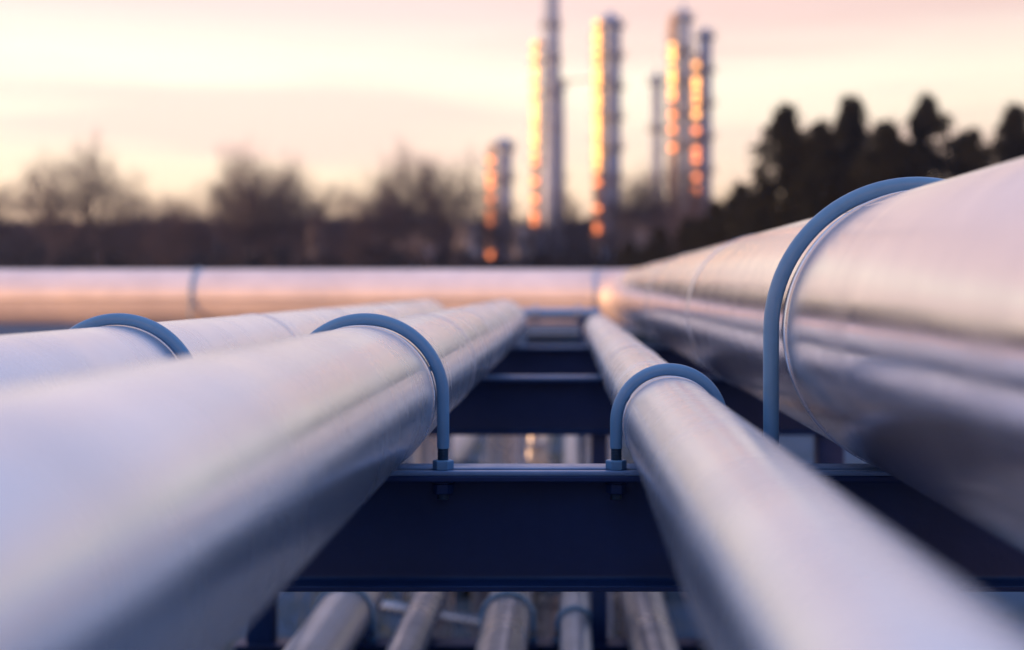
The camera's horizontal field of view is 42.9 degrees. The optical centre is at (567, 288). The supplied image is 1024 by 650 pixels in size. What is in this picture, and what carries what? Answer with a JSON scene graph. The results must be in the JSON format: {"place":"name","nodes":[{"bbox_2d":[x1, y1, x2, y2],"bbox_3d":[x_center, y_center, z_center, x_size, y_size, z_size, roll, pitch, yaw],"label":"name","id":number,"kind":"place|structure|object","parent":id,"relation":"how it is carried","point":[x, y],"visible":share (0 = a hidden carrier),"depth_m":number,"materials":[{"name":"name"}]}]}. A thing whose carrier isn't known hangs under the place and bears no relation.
{"place":"outdoors","nodes":[
{"label":"outdoors","id":0,"kind":"place"},
{"bbox_2d":[225,435,701,649],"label":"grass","id":1,"kind":"structure","parent":0,"point":[386,597],"depth_m":9.48,"materials":[{"name":"grey"}]},
{"bbox_2d":[453,223,480,268],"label":"bare tree","id":2,"kind":"object","parent":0,"point":[468,245],"visible":0.08,"depth_m":193.18,"materials":[{"name":"plant"}]},
{"bbox_2d":[0,325,1023,649],"bbox_3d":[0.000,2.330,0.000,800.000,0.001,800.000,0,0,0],"label":"ground","id":3,"kind":"structure","parent":0,"point":[800,447],"depth_m":9.74,"materials":[{"name":"grey plant"}]},
{"bbox_2d":[0,177,55,268],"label":"bare tree","id":4,"kind":"object","parent":3,"relation":"on","point":[20,248],"visible":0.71,"depth_m":159.34,"materials":[{"name":"brown plant"}]},
{"bbox_2d":[0,141,99,268],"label":"bare tree","id":5,"kind":"object","parent":3,"relation":"on","point":[44,209],"visible":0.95,"depth_m":150.99,"materials":[{"name":"brown plant"}]},
{"bbox_2d":[32,127,157,268],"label":"bare tree","id":6,"kind":"object","parent":3,"relation":"on","point":[98,187],"visible":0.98,"depth_m":151.11,"materials":[{"name":"brown plant"}]},
{"bbox_2d":[105,186,182,268],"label":"bare tree","id":7,"kind":"object","parent":3,"relation":"on","point":[137,251],"visible":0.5,"depth_m":163.84,"materials":[{"name":"brown plant"}]},
{"bbox_2d":[135,188,211,268],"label":"bare tree","id":8,"kind":"object","parent":3,"relation":"on","point":[185,237],"visible":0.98,"depth_m":148.78,"materials":[{"name":"brown plant"}]},
{"bbox_2d":[138,179,215,268],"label":"bare tree","id":9,"kind":"object","parent":3,"relation":"on","point":[182,263],"visible":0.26,"depth_m":168.47,"materials":[{"name":"plant"}]},
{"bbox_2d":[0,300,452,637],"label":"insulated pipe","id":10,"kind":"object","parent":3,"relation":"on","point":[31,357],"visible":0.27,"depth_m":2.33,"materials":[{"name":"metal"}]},
{"bbox_2d":[171,164,289,268],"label":"bare tree","id":11,"kind":"object","parent":3,"relation":"on","point":[210,203],"visible":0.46,"depth_m":153.76,"materials":[{"name":"brown plant"}]},
{"bbox_2d":[199,135,313,268],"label":"bare tree","id":12,"kind":"object","parent":3,"relation":"on","point":[240,207],"visible":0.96,"depth_m":148.67,"materials":[{"name":"brown plant"}]},
{"bbox_2d":[205,144,315,268],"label":"bare tree","id":13,"kind":"object","parent":3,"relation":"on","point":[272,264],"visible":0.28,"depth_m":156.95,"materials":[{"name":"plant"}]},
{"bbox_2d":[0,300,527,649],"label":"insulated pipe","id":14,"kind":"object","parent":3,"relation":"on","point":[214,500],"visible":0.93,"depth_m":0.95,"materials":[{"name":"metal"}]},
{"bbox_2d":[261,157,338,268],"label":"bare tree","id":15,"kind":"object","parent":3,"relation":"on","point":[302,215],"visible":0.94,"depth_m":150.84,"materials":[{"name":"brown plant"}]},
{"bbox_2d":[0,214,613,268],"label":"wood","id":16,"kind":"object","parent":3,"relation":"on","point":[218,254],"visible":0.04,"depth_m":216.47,"materials":[{"name":"black plant"}]},
{"bbox_2d":[271,171,369,268],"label":"bare tree","id":17,"kind":"object","parent":3,"relation":"on","point":[325,228],"visible":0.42,"depth_m":160.82,"materials":[{"name":"brown plant"}]},
{"bbox_2d":[0,236,647,268],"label":"thicket","id":18,"kind":"object","parent":3,"relation":"on","point":[26,261],"visible":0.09,"depth_m":176.16,"materials":[{"name":"black plant"}]},
{"bbox_2d":[313,177,399,268],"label":"bare tree","id":19,"kind":"object","parent":3,"relation":"on","point":[361,238],"visible":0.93,"depth_m":148.88,"materials":[{"name":"plant"}]},
{"bbox_2d":[339,188,422,268],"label":"bare tree","id":20,"kind":"object","parent":3,"relation":"on","point":[386,252],"visible":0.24,"depth_m":162.82,"materials":[{"name":"plant"}]},
{"bbox_2d":[349,153,445,268],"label":"bare tree","id":21,"kind":"object","parent":3,"relation":"on","point":[416,250],"visible":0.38,"depth_m":156.05,"materials":[{"name":"brown plant"}]},
{"bbox_2d":[368,219,438,265],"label":"bare tree","id":22,"kind":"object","parent":3,"relation":"on","point":[427,250],"depth_m":198.00,"materials":[{"name":"plant"}]},
{"bbox_2d":[327,133,487,268],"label":"bare tree","id":23,"kind":"object","parent":3,"relation":"on","point":[427,196],"visible":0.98,"depth_m":149.72,"materials":[{"name":"brown plant"}]},
{"bbox_2d":[378,599,479,628],"bbox_3d":[-0.759,1.981,6.859,1.280,0.662,0.120,0,0,34],"label":"pipe","id":24,"kind":"object","parent":3,"relation":"on","point":[446,616],"visible":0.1,"depth_m":6.75,"materials":[{"name":"metal"}]},
{"bbox_2d":[389,140,501,268],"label":"bare tree","id":25,"kind":"object","parent":3,"relation":"on","point":[453,261],"visible":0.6,"depth_m":155.96,"materials":[{"name":"plant"}]},
{"bbox_2d":[436,173,514,268],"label":"bare tree","id":26,"kind":"object","parent":3,"relation":"on","point":[482,233],"visible":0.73,"depth_m":165.18,"materials":[{"name":"plant"}]},
{"bbox_2d":[484,138,516,267],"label":"distillation column","id":27,"kind":"structure","parent":3,"relation":"on","point":[502,148],"depth_m":198.91,"materials":[{"name":"metal"}]},
{"bbox_2d":[486,193,545,268],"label":"bare tree","id":28,"kind":"object","parent":3,"relation":"on","point":[514,238],"visible":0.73,"depth_m":170.32,"materials":[{"name":"plant"}]},
{"bbox_2d":[510,226,530,268],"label":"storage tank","id":29,"kind":"object","parent":3,"relation":"on","point":[524,232],"visible":0.12,"depth_m":183.66,"materials":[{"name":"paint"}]},
{"bbox_2d":[232,375,843,649],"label":"support frame","id":30,"kind":"object","parent":3,"relation":"on","point":[534,405],"visible":0.31,"depth_m":4.89,"materials":[{"name":"blue paint"}]},
{"bbox_2d":[386,455,483,649],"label":"pipe","id":31,"kind":"object","parent":30,"relation":"on","point":[416,627],"visible":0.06,"depth_m":4.74,"materials":[{"name":"silver metal"}]},
{"bbox_2d":[475,435,550,649],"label":"pipe","id":32,"kind":"object","parent":30,"relation":"on","point":[506,622],"visible":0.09,"depth_m":4.55,"materials":[{"name":"silver metal"}]},
{"bbox_2d":[477,592,537,649],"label":"clamp","id":33,"kind":"object","parent":32,"relation":"attached to","point":[533,638],"visible":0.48,"depth_m":4.89,"materials":[{"name":"blue metal"}]},
{"bbox_2d":[528,435,552,463],"bbox_3d":[-0.225,1.109,8.600,0.312,0.552,0.418,0,0,0],"label":"gate valve","id":34,"kind":"object","parent":32,"relation":"attached to","point":[536,453],"visible":0.11,"depth_m":8.54,"materials":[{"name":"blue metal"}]},
{"bbox_2d":[584,315,1023,649],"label":"insulated pipe","id":35,"kind":"object","parent":30,"relation":"on","point":[771,544],"visible":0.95,"depth_m":0.92,"materials":[{"name":"metal"}]},
{"bbox_2d":[362,346,715,637],"bbox_3d":[-0.070,1.330,7.440,2.380,2.000,0.200,0,0,0],"label":"support frame","id":36,"kind":"object","parent":3,"relation":"on","point":[547,360],"visible":0.06,"depth_m":7.44,"materials":[{"name":"blue paint"}]},
{"bbox_2d":[399,332,686,598],"bbox_3d":[-0.070,1.330,9.840,2.380,2.000,0.200,0,0,0],"label":"support frame","id":37,"kind":"object","parent":3,"relation":"on","point":[553,338],"visible":0.1,"depth_m":9.84,"materials":[{"name":"blue paint"}]},
{"bbox_2d":[528,0,564,261],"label":"distillation column","id":38,"kind":"structure","parent":3,"relation":"on","point":[550,160],"depth_m":213.58,"materials":[{"name":"metal"}]},
{"bbox_2d":[516,175,596,268],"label":"bare tree","id":39,"kind":"object","parent":3,"relation":"on","point":[564,235],"visible":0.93,"depth_m":173.54,"materials":[{"name":"plant"}]},
{"bbox_2d":[590,11,625,266],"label":"distillation column","id":40,"kind":"structure","parent":3,"relation":"on","point":[607,58],"depth_m":208.49,"materials":[{"name":"metal"}]},
{"bbox_2d":[555,79,592,81],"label":"pipe bridge","id":41,"kind":"structure","parent":40,"relation":"attached to","point":[573,80],"depth_m":212.14,"materials":[{"name":"metal"}]},
{"bbox_2d":[575,162,663,259],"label":"bare tree","id":42,"kind":"object","parent":3,"relation":"on","point":[627,223],"visible":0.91,"depth_m":167.24,"materials":[{"name":"plant"}]},
{"bbox_2d":[610,239,642,268],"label":"evergreen tree","id":43,"kind":"object","parent":3,"relation":"on","point":[628,258],"visible":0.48,"depth_m":109.53,"materials":[{"name":"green plant"}]},
{"bbox_2d":[616,157,680,246],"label":"bare tree","id":44,"kind":"object","parent":3,"relation":"on","point":[642,213],"visible":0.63,"depth_m":165.54,"materials":[{"name":"brown plant"}]},
{"bbox_2d":[280,464,1023,591],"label":"support frame","id":45,"kind":"object","parent":3,"relation":"on","point":[528,528],"visible":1,"depth_m":2.40,"materials":[{"name":"blue paint"}]},
{"bbox_2d":[70,313,190,356],"bbox_3d":[-0.819,0.215,2.373,0.324,0.340,0.039,0,0,0],"label":"bolt","id":46,"kind":"object","parent":45,"relation":"on","point":[173,341],"visible":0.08,"depth_m":2.36,"materials":[{"name":"blue metal"}]},
{"bbox_2d":[310,313,453,499],"bbox_3d":[-0.369,0.215,2.373,0.324,0.340,0.039,0,0,0],"label":"bolt","id":47,"kind":"object","parent":45,"relation":"on","point":[422,344],"visible":0.48,"depth_m":2.36,"materials":[{"name":"blue metal"}]},
{"bbox_2d":[284,435,480,649],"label":"pipe","id":48,"kind":"object","parent":45,"relation":"on","point":[338,621],"visible":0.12,"depth_m":4.57,"materials":[{"name":"silver metal"}]},
{"bbox_2d":[313,592,377,649],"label":"clamp","id":49,"kind":"object","parent":48,"relation":"attached to","point":[373,638],"visible":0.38,"depth_m":4.89,"materials":[{"name":"blue metal"}]},
{"bbox_2d":[559,435,592,649],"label":"pipe","id":50,"kind":"object","parent":45,"relation":"on","point":[575,631],"visible":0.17,"depth_m":4.82,"materials":[{"name":"metal"}]},
{"bbox_2d":[552,605,597,649],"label":"clamp","id":51,"kind":"object","parent":50,"relation":"attached to","point":[562,612],"visible":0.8,"depth_m":4.89,"materials":[{"name":"blue metal"}]},
{"bbox_2d":[620,592,679,649],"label":"pipe","id":52,"kind":"object","parent":45,"relation":"on","point":[648,623],"visible":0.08,"depth_m":4.59,"materials":[{"name":"silver metal"}]},
{"bbox_2d":[606,363,725,499],"bbox_3d":[0.186,0.261,2.373,0.232,0.248,0.039,0,0,0],"label":"bolt","id":53,"kind":"object","parent":45,"relation":"on","point":[629,387],"visible":0.54,"depth_m":2.36,"materials":[{"name":"blue metal"}]},
{"bbox_2d":[632,225,675,267],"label":"evergreen tree","id":54,"kind":"object","parent":3,"relation":"on","point":[662,239],"visible":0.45,"depth_m":99.46,"materials":[{"name":"green plant"}]},
{"bbox_2d":[647,66,665,204],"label":"distillation column","id":55,"kind":"structure","parent":3,"relation":"on","point":[656,83],"depth_m":229.18,"materials":[{"name":"metal"}]},
{"bbox_2d":[633,152,710,246],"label":"bare tree","id":56,"kind":"object","parent":3,"relation":"on","point":[668,196],"visible":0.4,"depth_m":166.81,"materials":[{"name":"plant"}]},
{"bbox_2d":[640,159,718,249],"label":"bare tree","id":57,"kind":"object","parent":3,"relation":"on","point":[694,207],"visible":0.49,"depth_m":157.06,"materials":[{"name":"plant"}]},
{"bbox_2d":[665,3,694,215],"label":"distillation column","id":58,"kind":"structure","parent":3,"relation":"on","point":[680,51],"depth_m":223.86,"materials":[{"name":"metal"}]},
{"bbox_2d":[654,216,706,261],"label":"evergreen tree","id":59,"kind":"object","parent":3,"relation":"on","point":[683,238],"visible":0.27,"depth_m":97.61,"materials":[{"name":"green plant"}]},
{"bbox_2d":[689,26,715,214],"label":"distillation column","id":60,"kind":"structure","parent":3,"relation":"on","point":[702,103],"depth_m":218.99,"materials":[{"name":"metal"}]},
{"bbox_2d":[685,199,726,253],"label":"evergreen tree","id":61,"kind":"object","parent":3,"relation":"on","point":[701,231],"visible":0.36,"depth_m":91.46,"materials":[{"name":"green plant"}]},
{"bbox_2d":[696,180,753,250],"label":"evergreen tree","id":62,"kind":"object","parent":3,"relation":"on","point":[737,198],"visible":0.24,"depth_m":89.56,"materials":[{"name":"green plant"}]},
{"bbox_2d":[698,175,751,217],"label":"bare tree","id":63,"kind":"object","parent":3,"relation":"on","point":[723,194],"visible":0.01,"depth_m":148.89,"materials":[{"name":"plant"}]},
{"bbox_2d":[731,195,774,238],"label":"evergreen tree","id":64,"kind":"object","parent":3,"relation":"on","point":[754,204],"visible":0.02,"depth_m":84.70,"materials":[{"name":"green plant"}]},
{"bbox_2d":[708,100,815,246],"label":"evergreen tree","id":65,"kind":"object","parent":3,"relation":"on","point":[784,134],"visible":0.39,"depth_m":79.17,"materials":[{"name":"green plant"}]},
{"bbox_2d":[757,171,825,231],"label":"evergreen tree","id":66,"kind":"object","parent":3,"relation":"on","point":[804,193],"visible":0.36,"depth_m":69.76,"materials":[{"name":"green plant"}]},
{"bbox_2d":[740,117,858,234],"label":"evergreen tree","id":67,"kind":"object","parent":3,"relation":"on","point":[822,140],"visible":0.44,"depth_m":77.19,"materials":[{"name":"green plant"}]},
{"bbox_2d":[829,92,902,176],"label":"evergreen tree","id":68,"kind":"object","parent":3,"relation":"on","point":[850,130],"visible":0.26,"depth_m":83.23,"materials":[{"name":"green plant"}]},
{"bbox_2d":[859,176,885,187],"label":"evergreen tree","id":69,"kind":"object","parent":3,"relation":"on","point":[867,180],"visible":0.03,"depth_m":69.80,"materials":[{"name":"green plant"}]},
{"bbox_2d":[842,117,931,192],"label":"evergreen tree","id":70,"kind":"object","parent":3,"relation":"on","point":[883,157],"visible":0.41,"depth_m":75.29,"materials":[{"name":"green plant"}]},
{"bbox_2d":[899,91,956,178],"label":"evergreen tree","id":71,"kind":"object","parent":3,"relation":"on","point":[926,120],"visible":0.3,"depth_m":85.22,"materials":[{"name":"green plant"}]},
{"bbox_2d":[936,126,1000,178],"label":"evergreen tree","id":72,"kind":"object","parent":3,"relation":"on","point":[971,154],"visible":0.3,"depth_m":77.44,"materials":[{"name":"green plant"}]},
{"bbox_2d":[981,101,1023,168],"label":"evergreen tree","id":73,"kind":"object","parent":3,"relation":"on","point":[1009,129],"visible":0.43,"depth_m":81.45,"materials":[{"name":"green plant"}]},
{"bbox_2d":[0,0,1023,225],"label":"sky","id":74,"kind":"structure","parent":0,"point":[166,83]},
{"bbox_2d":[521,304,599,463],"bbox_3d":[-0.091,0.716,8.208,0.595,1.229,0.116,0,0,0],"label":"crossover pipe","id":75,"kind":"object","parent":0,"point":[577,313],"visible":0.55,"depth_m":8.18,"materials":[{"name":"silver metal"}]},
{"bbox_2d":[561,79,568,192],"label":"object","id":76,"kind":"structure","parent":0,"point":[563,85],"depth_m":221.69,"materials":[{"name":"metal"}]},
{"bbox_2d":[617,210,685,252],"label":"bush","id":77,"kind":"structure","parent":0,"point":[640,243],"depth_m":200.00,"materials":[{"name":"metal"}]},
{"bbox_2d":[635,239,645,249],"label":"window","id":78,"kind":"structure","parent":77,"relation":"in","point":[637,240],"depth_m":199.95,"materials":[{"name":"black"}]},
{"bbox_3d":[-3.360,1.330,11.856,0.300,1.999,0.800,0,0,0],"label":"header stand","id":79,"kind":"object","parent":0,"visible":0},
{"bbox_2d":[0,157,1023,551],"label":"pipe","id":80,"kind":"object","parent":79,"relation":"on","point":[902,335],"visible":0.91,"depth_m":1.94,"materials":[{"name":"metal"}]},
{"bbox_2d":[189,267,201,318],"bbox_3d":[-3.360,0.159,11.856,0.048,0.708,0.573,0,0,0],"label":"bolt","id":81,"kind":"object","parent":80,"relation":"attached to","point":[190,295],"visible":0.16,"depth_m":11.59,"materials":[{"name":"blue metal"}]},
{"bbox_2d":[763,177,944,444],"bbox_3d":[0.639,0.090,2.373,0.582,0.589,0.048,0,0,0],"label":"bolt","id":82,"kind":"object","parent":80,"relation":"attached to","point":[813,227],"visible":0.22,"depth_m":2.36,"materials":[{"name":"blue metal"}]}
]}

